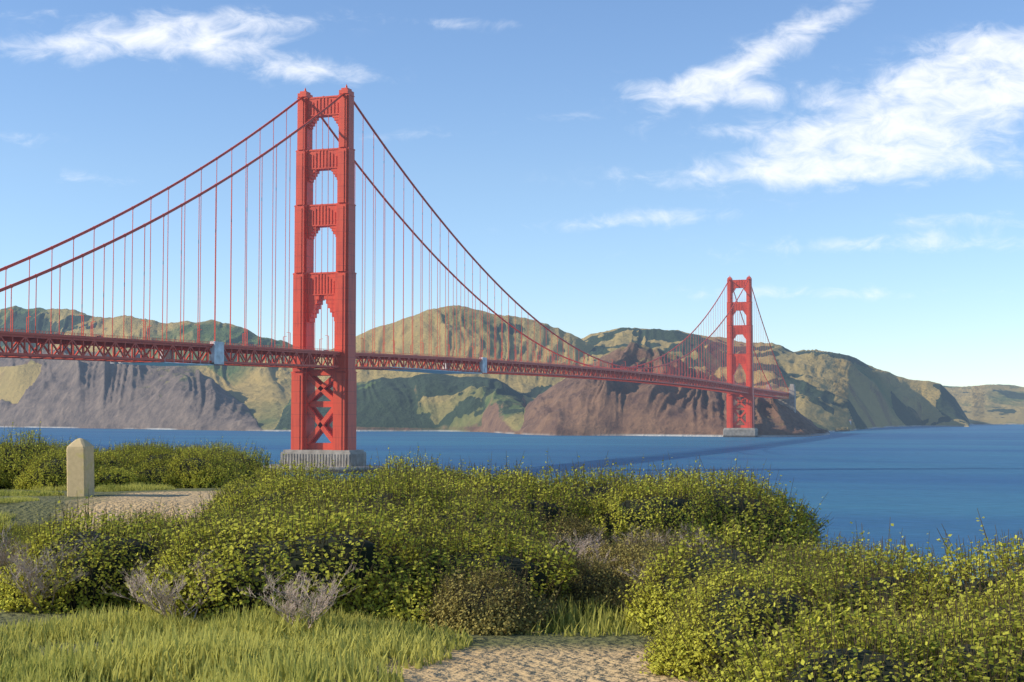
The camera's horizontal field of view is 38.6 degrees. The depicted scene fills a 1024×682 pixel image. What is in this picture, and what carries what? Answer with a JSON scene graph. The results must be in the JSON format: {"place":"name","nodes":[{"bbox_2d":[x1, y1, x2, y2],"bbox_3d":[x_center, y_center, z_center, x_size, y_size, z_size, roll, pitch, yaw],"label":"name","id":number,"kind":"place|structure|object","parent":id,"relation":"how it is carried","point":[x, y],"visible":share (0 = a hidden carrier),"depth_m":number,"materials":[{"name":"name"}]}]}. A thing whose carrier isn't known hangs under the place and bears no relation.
{"place":"outdoors","nodes":[
{"label":"outdoors","id":0,"kind":"place"},
{"bbox_2d":[0,488,713,681],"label":"bluff ground","id":1,"kind":"structure","parent":0,"point":[550,657],"depth_m":11.05,"materials":[{"name":"soil"}]},
{"bbox_2d":[0,459,12,488],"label":"coyote brush","id":2,"kind":"object","parent":1,"relation":"on","point":[3,484],"visible":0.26,"depth_m":38.39,"materials":[{"name":"green"}]},
{"bbox_2d":[0,516,33,573],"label":"dead shrub","id":3,"kind":"object","parent":1,"relation":"on","point":[3,553],"visible":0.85,"depth_m":14.58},
{"bbox_2d":[0,517,38,551],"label":"coyote brush","id":4,"kind":"object","parent":1,"relation":"on","point":[8,535],"visible":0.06,"depth_m":25.11,"materials":[{"name":"green"}]},
{"bbox_2d":[0,626,40,663],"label":"grass tuft","id":5,"kind":"object","parent":1,"relation":"on","point":[20,649],"visible":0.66,"depth_m":10.51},
{"bbox_2d":[0,421,55,488],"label":"bush","id":6,"kind":"object","parent":1,"relation":"on","point":[17,454],"visible":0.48,"depth_m":39.29,"materials":[{"name":"green"}]},
{"bbox_2d":[5,488,64,495],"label":"grass tuft","id":7,"kind":"object","parent":1,"relation":"on","point":[40,493],"visible":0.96,"depth_m":33.89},
{"bbox_2d":[31,483,66,490],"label":"grass tuft","id":8,"kind":"object","parent":1,"relation":"on","point":[64,488],"visible":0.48,"depth_m":37.13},
{"bbox_2d":[1,531,97,610],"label":"dead shrub","id":9,"kind":"object","parent":1,"relation":"on","point":[25,569],"visible":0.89,"depth_m":13.11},
{"bbox_2d":[6,441,109,489],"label":"coyote brush","id":10,"kind":"object","parent":1,"relation":"on","point":[49,470],"visible":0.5,"depth_m":37.68,"materials":[{"name":"green"}]},
{"bbox_2d":[0,613,116,647],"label":"grass tuft","id":11,"kind":"object","parent":1,"relation":"on","point":[33,628],"visible":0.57,"depth_m":11.49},
{"bbox_2d":[0,648,121,681],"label":"grass tuft","id":12,"kind":"object","parent":1,"relation":"on","point":[64,671],"visible":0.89,"depth_m":9.40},
{"bbox_2d":[0,650,124,681],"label":"grass tuft","id":13,"kind":"object","parent":1,"relation":"on","point":[15,664],"visible":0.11,"depth_m":9.66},
{"bbox_2d":[67,438,94,496],"bbox_3d":[-9.991,3.048,33.880,0.470,1.600,0.470,-2,-2,12],"label":"marker post","id":14,"kind":"object","parent":1,"relation":"on","point":[80,467],"visible":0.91,"depth_m":33.67,"materials":[{"name":"concrete"}]},
{"bbox_2d":[0,484,197,613],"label":"coyote brush","id":15,"kind":"object","parent":1,"relation":"on","point":[105,560],"visible":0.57,"depth_m":13.48,"materials":[{"name":"green"}]},
{"bbox_2d":[60,444,142,476],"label":"coyote brush","id":16,"kind":"object","parent":1,"relation":"on","point":[113,455],"visible":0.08,"depth_m":39.39,"materials":[{"name":"green"}]},
{"bbox_2d":[38,600,181,641],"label":"grass tuft","id":17,"kind":"object","parent":1,"relation":"on","point":[120,617],"visible":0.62,"depth_m":11.77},
{"bbox_2d":[94,482,128,491],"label":"grass tuft","id":18,"kind":"object","parent":1,"relation":"on","point":[104,488],"visible":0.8,"depth_m":36.39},
{"bbox_2d":[94,448,147,488],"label":"coyote brush","id":19,"kind":"object","parent":1,"relation":"on","point":[109,478],"visible":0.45,"depth_m":37.91,"materials":[{"name":"green"}]},
{"bbox_2d":[22,623,225,681],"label":"grass tuft","id":20,"kind":"object","parent":1,"relation":"on","point":[106,644],"visible":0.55,"depth_m":9.88,"materials":[{"name":"plant"}]},
{"bbox_2d":[92,501,170,534],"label":"coyote brush","id":21,"kind":"object","parent":1,"relation":"on","point":[150,514],"visible":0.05,"depth_m":26.90,"materials":[{"name":"green"}]},
{"bbox_2d":[99,439,170,460],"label":"coyote brush","id":22,"kind":"object","parent":1,"relation":"on","point":[131,450],"visible":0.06,"depth_m":44.95,"materials":[{"name":"green"}]},
{"bbox_2d":[116,482,158,490],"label":"grass tuft","id":23,"kind":"object","parent":1,"relation":"on","point":[136,487],"visible":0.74,"depth_m":36.66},
{"bbox_2d":[117,539,165,611],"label":"coyote brush","id":24,"kind":"object","parent":1,"relation":"on","point":[130,603],"visible":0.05,"depth_m":13.39,"materials":[{"name":"green"}]},
{"bbox_2d":[125,451,184,487],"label":"coyote brush","id":25,"kind":"object","parent":1,"relation":"on","point":[153,474],"visible":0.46,"depth_m":39.10,"materials":[{"name":"green"}]},
{"bbox_2d":[107,612,209,641],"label":"grass tuft","id":26,"kind":"object","parent":1,"relation":"on","point":[189,625],"visible":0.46,"depth_m":11.69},
{"bbox_2d":[119,439,198,469],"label":"coyote brush","id":27,"kind":"object","parent":1,"relation":"on","point":[140,456],"visible":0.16,"depth_m":40.65,"materials":[{"name":"green"}]},
{"bbox_2d":[121,507,200,535],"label":"coyote brush","id":28,"kind":"object","parent":1,"relation":"on","point":[150,522],"visible":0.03,"depth_m":26.25,"materials":[{"name":"green"}]},
{"bbox_2d":[105,550,227,621],"bbox_3d":[-2.832,2.083,12.271,1.138,0.659,0.731,2,-3,-32],"label":"dead shrub","id":29,"kind":"object","parent":1,"relation":"on","point":[162,601],"visible":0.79,"depth_m":12.20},
{"bbox_2d":[120,609,213,628],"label":"grass tuft","id":30,"kind":"object","parent":1,"relation":"on","point":[191,615],"visible":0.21,"depth_m":12.36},
{"bbox_2d":[126,508,267,621],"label":"coyote brush","id":31,"kind":"object","parent":1,"relation":"on","point":[189,547],"visible":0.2,"depth_m":12.85,"materials":[{"name":"green"}]},
{"bbox_2d":[100,622,301,681],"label":"grass tuft","id":32,"kind":"object","parent":1,"relation":"on","point":[231,648],"visible":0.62,"depth_m":9.90,"materials":[{"name":"plant"}]},
{"bbox_2d":[112,663,297,681],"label":"grass tuft","id":33,"kind":"object","parent":1,"relation":"on","point":[177,679],"visible":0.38,"depth_m":9.39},
{"bbox_2d":[165,438,248,487],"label":"coyote brush","id":34,"kind":"object","parent":1,"relation":"on","point":[197,472],"visible":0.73,"depth_m":39.24,"materials":[{"name":"green"}]},
{"bbox_2d":[185,435,252,458],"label":"coyote brush","id":35,"kind":"object","parent":1,"relation":"on","point":[215,448],"visible":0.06,"depth_m":43.83,"materials":[{"name":"green"}]},
{"bbox_2d":[162,488,303,538],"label":"coyote brush","id":36,"kind":"object","parent":1,"relation":"on","point":[214,518],"visible":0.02,"depth_m":16.08,"materials":[{"name":"green"}]},
{"bbox_2d":[148,484,326,543],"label":"coyote brush","id":37,"kind":"object","parent":1,"relation":"on","point":[203,512],"visible":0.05,"depth_m":17.68,"materials":[{"name":"green"}]},
{"bbox_2d":[202,440,273,473],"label":"coyote brush","id":38,"kind":"object","parent":1,"relation":"on","point":[244,454],"visible":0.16,"depth_m":41.56,"materials":[{"name":"green"}]},
{"bbox_2d":[190,671,307,681],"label":"grass tuft","id":39,"kind":"object","parent":1,"relation":"on","point":[258,680],"visible":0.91,"depth_m":8.90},
{"bbox_2d":[223,457,274,483],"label":"coyote brush","id":40,"kind":"object","parent":1,"relation":"on","point":[253,471],"visible":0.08,"depth_m":40.49,"materials":[{"name":"green"}]},
{"bbox_2d":[198,458,302,519],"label":"coyote brush","id":41,"kind":"object","parent":1,"relation":"on","point":[236,480],"visible":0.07,"depth_m":27.49,"materials":[{"name":"green"}]},
{"bbox_2d":[206,458,337,518],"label":"coyote brush","id":42,"kind":"object","parent":1,"relation":"on","point":[262,485],"visible":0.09,"depth_m":21.11,"materials":[{"name":"green"}]},
{"bbox_2d":[197,597,362,640],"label":"grass tuft","id":43,"kind":"object","parent":1,"relation":"on","point":[243,616],"visible":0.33,"depth_m":11.60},
{"bbox_2d":[115,484,450,617],"bbox_3d":[-2.017,1.905,13.308,3.005,1.358,2.810,0,-6,8],"label":"coyote brush","id":44,"kind":"object","parent":1,"relation":"on","point":[325,555],"visible":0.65,"depth_m":12.50,"materials":[{"name":"green"}]},
{"bbox_2d":[209,639,363,679],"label":"grass tuft","id":45,"kind":"object","parent":1,"relation":"on","point":[272,652],"visible":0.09,"depth_m":10.14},
{"bbox_2d":[191,609,385,646],"bbox_3d":[-1.686,2.203,11.386,1.578,0.279,1.582,0,-3,2],"label":"grass tuft","id":46,"kind":"object","parent":1,"relation":"on","point":[296,623],"visible":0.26,"depth_m":11.27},
{"bbox_2d":[250,448,340,487],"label":"coyote brush","id":47,"kind":"object","parent":1,"relation":"on","point":[279,470],"visible":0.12,"depth_m":26.35,"materials":[{"name":"green"}]},
{"bbox_2d":[238,563,356,629],"bbox_3d":[-1.656,2.033,11.475,0.757,0.649,0.877,2,-4,-39],"label":"dead shrub","id":48,"kind":"object","parent":1,"relation":"on","point":[291,611],"visible":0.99,"depth_m":11.44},
{"bbox_2d":[194,640,404,681],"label":"grass tuft","id":49,"kind":"object","parent":1,"relation":"on","point":[349,669],"visible":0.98,"depth_m":9.32,"materials":[{"name":"plant"}]},
{"bbox_2d":[252,480,374,524],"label":"coyote brush","id":50,"kind":"object","parent":1,"relation":"on","point":[312,500],"visible":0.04,"depth_m":17.34,"materials":[{"name":"green"}]},
{"bbox_2d":[247,470,384,515],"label":"coyote brush","id":51,"kind":"object","parent":1,"relation":"on","point":[290,497],"visible":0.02,"depth_m":19.18,"materials":[{"name":"green"}]},
{"bbox_2d":[272,462,394,502],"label":"coyote brush","id":52,"kind":"object","parent":1,"relation":"on","point":[319,482],"visible":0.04,"depth_m":20.55,"materials":[{"name":"green"}]},
{"bbox_2d":[230,485,469,562],"bbox_3d":[-1.606,2.031,14.098,2.764,1.319,2.729,-2,-3,31],"label":"coyote brush","id":53,"kind":"object","parent":1,"relation":"on","point":[369,519],"visible":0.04,"depth_m":14.00,"materials":[{"name":"green"}]},
{"bbox_2d":[257,623,451,672],"bbox_3d":[-1.126,2.151,10.438,1.442,0.231,1.439,2,-4,-38],"label":"grass tuft","id":54,"kind":"object","parent":1,"relation":"on","point":[400,653],"visible":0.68,"depth_m":10.36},
{"bbox_2d":[318,461,399,484],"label":"coyote brush","id":55,"kind":"object","parent":1,"relation":"on","point":[356,474],"visible":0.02,"depth_m":24.95,"materials":[{"name":"green"}]},
{"bbox_2d":[321,606,411,627],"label":"grass tuft","id":56,"kind":"object","parent":1,"relation":"on","point":[371,616],"visible":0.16,"depth_m":12.24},
{"bbox_2d":[271,614,472,656],"bbox_3d":[-1.075,2.205,11.170,1.593,0.213,1.574,0,-3,-9],"label":"grass tuft","id":57,"kind":"object","parent":1,"relation":"on","point":[426,631],"visible":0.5,"depth_m":11.19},
{"bbox_2d":[315,446,493,522],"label":"coyote brush","id":58,"kind":"object","parent":1,"relation":"on","point":[358,496],"visible":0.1,"depth_m":16.95,"materials":[{"name":"green"}]},
{"bbox_2d":[317,483,499,533],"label":"coyote brush","id":59,"kind":"object","parent":1,"relation":"on","point":[431,516],"visible":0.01,"depth_m":16.29,"materials":[{"name":"green"}]},
{"bbox_2d":[374,444,485,479],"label":"coyote brush","id":60,"kind":"object","parent":1,"relation":"on","point":[402,461],"visible":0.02,"depth_m":26.93,"materials":[{"name":"green"}]},
{"bbox_2d":[370,462,500,503],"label":"coyote brush","id":61,"kind":"object","parent":1,"relation":"on","point":[461,485],"visible":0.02,"depth_m":18.96,"materials":[{"name":"green"}]},
{"bbox_2d":[311,502,582,624],"bbox_3d":[-0.762,2.022,13.265,2.640,1.137,2.619,0,-4,-19],"label":"coyote brush","id":62,"kind":"object","parent":1,"relation":"on","point":[398,606],"visible":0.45,"depth_m":12.68,"materials":[{"name":"green"}]},
{"bbox_2d":[388,473,505,506],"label":"coyote brush","id":63,"kind":"object","parent":1,"relation":"on","point":[465,495],"visible":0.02,"depth_m":18.31,"materials":[{"name":"green"}]},
{"bbox_2d":[396,453,525,487],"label":"coyote brush","id":64,"kind":"object","parent":1,"relation":"on","point":[453,473],"visible":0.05,"depth_m":22.79,"materials":[{"name":"green"}]},
{"bbox_2d":[384,464,544,524],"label":"coyote brush","id":65,"kind":"object","parent":1,"relation":"on","point":[423,486],"visible":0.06,"depth_m":16.96,"materials":[{"name":"green"}]},
{"bbox_2d":[384,489,577,594],"bbox_3d":[-0.545,2.008,13.823,2.786,1.241,2.362,3,-7,-24],"label":"coyote brush","id":66,"kind":"object","parent":1,"relation":"on","point":[500,531],"visible":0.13,"depth_m":13.79,"materials":[{"name":"green"}]},
{"bbox_2d":[401,480,560,549],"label":"coyote brush","id":67,"kind":"object","parent":1,"relation":"on","point":[472,505],"visible":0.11,"depth_m":15.92,"materials":[{"name":"green"}]},
{"bbox_2d":[410,551,571,635],"bbox_3d":[-0.220,2.136,12.289,1.315,0.727,1.324,-1,-3,17],"label":"bush","id":68,"kind":"object","parent":1,"relation":"on","point":[496,609],"visible":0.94,"depth_m":11.98,"materials":[{"name":"plant"}]},
{"bbox_2d":[444,451,566,503],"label":"coyote brush","id":69,"kind":"object","parent":1,"relation":"on","point":[505,475],"visible":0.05,"depth_m":20.18,"materials":[{"name":"green"}]},
{"bbox_2d":[442,462,613,541],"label":"coyote brush","id":70,"kind":"object","parent":1,"relation":"on","point":[553,509],"visible":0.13,"depth_m":17.76,"materials":[{"name":"green"}]},
{"bbox_2d":[512,529,618,572],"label":"dead shrub","id":71,"kind":"object","parent":1,"relation":"on","point":[583,549],"visible":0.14,"depth_m":13.73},
{"bbox_2d":[531,502,613,558],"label":"dry brush","id":72,"kind":"object","parent":1,"relation":"on","point":[571,530],"visible":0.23,"depth_m":17.07,"materials":[{"name":"brown"}]},
{"bbox_2d":[518,595,647,636],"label":"grass tuft","id":73,"kind":"object","parent":1,"relation":"on","point":[594,624],"visible":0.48,"depth_m":12.10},
{"bbox_2d":[538,538,649,617],"bbox_3d":[0.627,2.198,13.321,1.264,0.753,1.256,2,-3,-31],"label":"bush","id":74,"kind":"object","parent":1,"relation":"on","point":[586,586],"visible":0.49,"depth_m":13.02,"materials":[{"name":"plant"}]},
{"bbox_2d":[533,450,655,511],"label":"coyote brush","id":75,"kind":"object","parent":1,"relation":"on","point":[587,492],"visible":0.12,"depth_m":19.85,"materials":[{"name":"green"}]},
{"bbox_2d":[568,525,668,557],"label":"dead shrub","id":76,"kind":"object","parent":1,"relation":"on","point":[599,536],"visible":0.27,"depth_m":15.15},
{"bbox_2d":[576,527,689,572],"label":"dry brush","id":77,"kind":"object","parent":1,"relation":"on","point":[617,544],"visible":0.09,"depth_m":14.73,"materials":[{"name":"brown"}]},
{"bbox_2d":[583,523,705,588],"bbox_3d":[1.416,2.157,14.317,1.405,0.846,1.410,-2,-3,29],"label":"bush","id":78,"kind":"object","parent":1,"relation":"on","point":[632,556],"visible":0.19,"depth_m":14.10,"materials":[{"name":"brown"}]},
{"bbox_2d":[618,556,673,598],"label":"dead shrub","id":79,"kind":"object","parent":1,"relation":"on","point":[642,572],"visible":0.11,"depth_m":13.06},
{"bbox_2d":[572,461,730,553],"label":"coyote brush","id":80,"kind":"object","parent":1,"relation":"on","point":[648,510],"visible":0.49,"depth_m":17.71,"materials":[{"name":"green"}]},
{"bbox_2d":[613,522,694,554],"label":"bush","id":81,"kind":"object","parent":1,"relation":"on","point":[669,535],"visible":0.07,"depth_m":17.03,"materials":[{"name":"brown"}]},
{"bbox_2d":[639,456,707,491],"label":"coyote brush","id":82,"kind":"object","parent":1,"relation":"on","point":[688,472],"visible":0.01,"depth_m":20.63,"materials":[{"name":"green"}]},
{"bbox_2d":[643,522,730,554],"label":"bush","id":83,"kind":"object","parent":1,"relation":"on","point":[688,536],"visible":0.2,"depth_m":15.41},
{"bbox_2d":[667,453,770,505],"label":"coyote brush","id":84,"kind":"object","parent":1,"relation":"on","point":[717,475],"visible":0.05,"depth_m":22.91,"materials":[{"name":"green"}]},
{"bbox_2d":[641,454,843,559],"bbox_3d":[2.879,2.174,18.984,2.876,1.364,2.794,0,-2,-38],"label":"coyote brush","id":85,"kind":"object","parent":1,"relation":"on","point":[729,501],"visible":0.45,"depth_m":18.50,"materials":[{"name":"green"}]},
{"bbox_2d":[612,501,885,637],"bbox_3d":[2.096,1.955,12.226,2.434,1.192,2.364,1,0,-10],"label":"coyote brush","id":86,"kind":"object","parent":1,"relation":"on","point":[674,581],"visible":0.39,"depth_m":12.27,"materials":[{"name":"green"}]},
{"bbox_2d":[634,533,890,681],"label":"coyote brush","id":87,"kind":"object","parent":1,"relation":"on","point":[686,647],"visible":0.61,"depth_m":9.83,"materials":[{"name":"green"}]},
{"bbox_2d":[690,530,872,565],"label":"coyote brush","id":88,"kind":"object","parent":1,"relation":"on","point":[813,548],"visible":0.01,"depth_m":13.41,"materials":[{"name":"green"}]},
{"bbox_2d":[697,521,950,589],"bbox_3d":[2.764,2.072,13.083,2.123,0.950,2.109,0,1,-40],"label":"coyote brush","id":89,"kind":"object","parent":1,"relation":"on","point":[834,550],"visible":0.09,"depth_m":13.13,"materials":[{"name":"green"}]},
{"bbox_2d":[745,541,914,595],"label":"coyote brush","id":90,"kind":"object","parent":1,"relation":"on","point":[806,566],"visible":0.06,"depth_m":11.12,"materials":[{"name":"green"}]},
{"bbox_2d":[666,581,1023,681],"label":"coyote brush","id":91,"kind":"object","parent":1,"relation":"on","point":[746,667],"visible":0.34,"depth_m":7.64,"materials":[{"name":"green"}]},
{"bbox_2d":[711,566,1023,681],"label":"coyote brush","id":92,"kind":"object","parent":1,"relation":"on","point":[825,662],"visible":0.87,"depth_m":7.18,"materials":[{"name":"green"}]},
{"bbox_2d":[749,523,985,650],"bbox_3d":[2.466,1.826,10.062,2.167,1.116,2.462,-1,-3,-30],"label":"coyote brush","id":93,"kind":"object","parent":1,"relation":"on","point":[867,588],"visible":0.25,"depth_m":10.05,"materials":[{"name":"green"}]},
{"bbox_2d":[841,552,1023,652],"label":"coyote brush","id":94,"kind":"object","parent":1,"relation":"on","point":[972,605],"visible":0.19,"depth_m":8.95,"materials":[{"name":"green"}]},
{"bbox_2d":[855,509,1023,619],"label":"coyote brush","id":95,"kind":"object","parent":1,"relation":"on","point":[1005,554],"visible":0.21,"depth_m":10.08,"materials":[{"name":"green"}]},
{"bbox_2d":[918,578,1023,662],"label":"coyote brush","id":96,"kind":"object","parent":1,"relation":"on","point":[992,630],"visible":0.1,"depth_m":8.00,"materials":[{"name":"green"}]},
{"bbox_2d":[943,532,1023,616],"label":"coyote brush","id":97,"kind":"object","parent":1,"relation":"on","point":[1008,574],"visible":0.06,"depth_m":9.47,"materials":[{"name":"green"}]},
{"bbox_2d":[0,309,788,398],"bbox_3d":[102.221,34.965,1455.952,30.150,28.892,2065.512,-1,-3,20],"label":"deck","id":98,"kind":"structure","parent":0,"point":[42,339],"depth_m":819.41,"materials":[{"name":"metal"}]},
{"bbox_2d":[110,341,223,365],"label":"maintenance platform","id":99,"kind":"structure","parent":98,"relation":"on","point":[217,353],"depth_m":720.63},
{"bbox_2d":[389,357,486,373],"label":"maintenance platform","id":100,"kind":"structure","parent":98,"relation":"on","point":[483,365],"depth_m":1037.37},
{"bbox_2d":[0,305,1023,436],"bbox_3d":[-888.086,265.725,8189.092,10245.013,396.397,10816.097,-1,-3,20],"label":"hills","id":101,"kind":"structure","parent":0,"point":[836,392],"depth_m":3203.94,"materials":[{"name":"stone"}]},
{"bbox_2d":[766,384,795,412],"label":"abutment","id":102,"kind":"object","parent":101,"relation":"on","point":[790,403],"visible":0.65,"depth_m":2378.03,"materials":[{"name":"concrete"}]},
{"bbox_2d":[0,424,1023,587],"bbox_3d":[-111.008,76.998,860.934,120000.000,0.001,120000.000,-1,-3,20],"label":"sea water","id":103,"kind":"structure","parent":0,"point":[917,484],"depth_m":1063.28,"materials":[{"name":"liquid"}]},
{"bbox_2d":[263,449,385,473],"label":"pier","id":104,"kind":"structure","parent":103,"relation":"in","point":[356,459],"depth_m":849.30,"materials":[{"name":"concrete"}]},
{"bbox_2d":[291,84,356,449],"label":"tower","id":105,"kind":"structure","parent":104,"relation":"on","point":[338,218],"depth_m":861.86,"materials":[{"name":"metal"}]},
{"bbox_2d":[0,93,788,390],"bbox_3d":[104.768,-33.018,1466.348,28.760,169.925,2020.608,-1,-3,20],"label":"cables","id":106,"kind":"object","parent":105,"relation":"on","point":[197,196],"visible":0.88,"depth_m":840.81,"materials":[{"name":"metal"}]},
{"bbox_2d":[5,108,787,392],"bbox_3d":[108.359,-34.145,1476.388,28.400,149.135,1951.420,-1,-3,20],"label":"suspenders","id":107,"kind":"object","parent":106,"relation":"hanging from","point":[744,343],"visible":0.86,"depth_m":850.14,"materials":[{"name":"metal"}]},
{"bbox_2d":[723,428,757,436],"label":"pier","id":108,"kind":"structure","parent":103,"relation":"in","point":[740,432],"depth_m":2054.08,"materials":[{"name":"concrete"}]},
{"bbox_2d":[726,276,753,427],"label":"tower","id":109,"kind":"structure","parent":108,"relation":"on","point":[748,361],"depth_m":2064.72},
{"bbox_2d":[0,0,1023,386],"label":"sky","id":110,"kind":"structure","parent":0,"point":[609,164],"materials":[{"name":"blue"}]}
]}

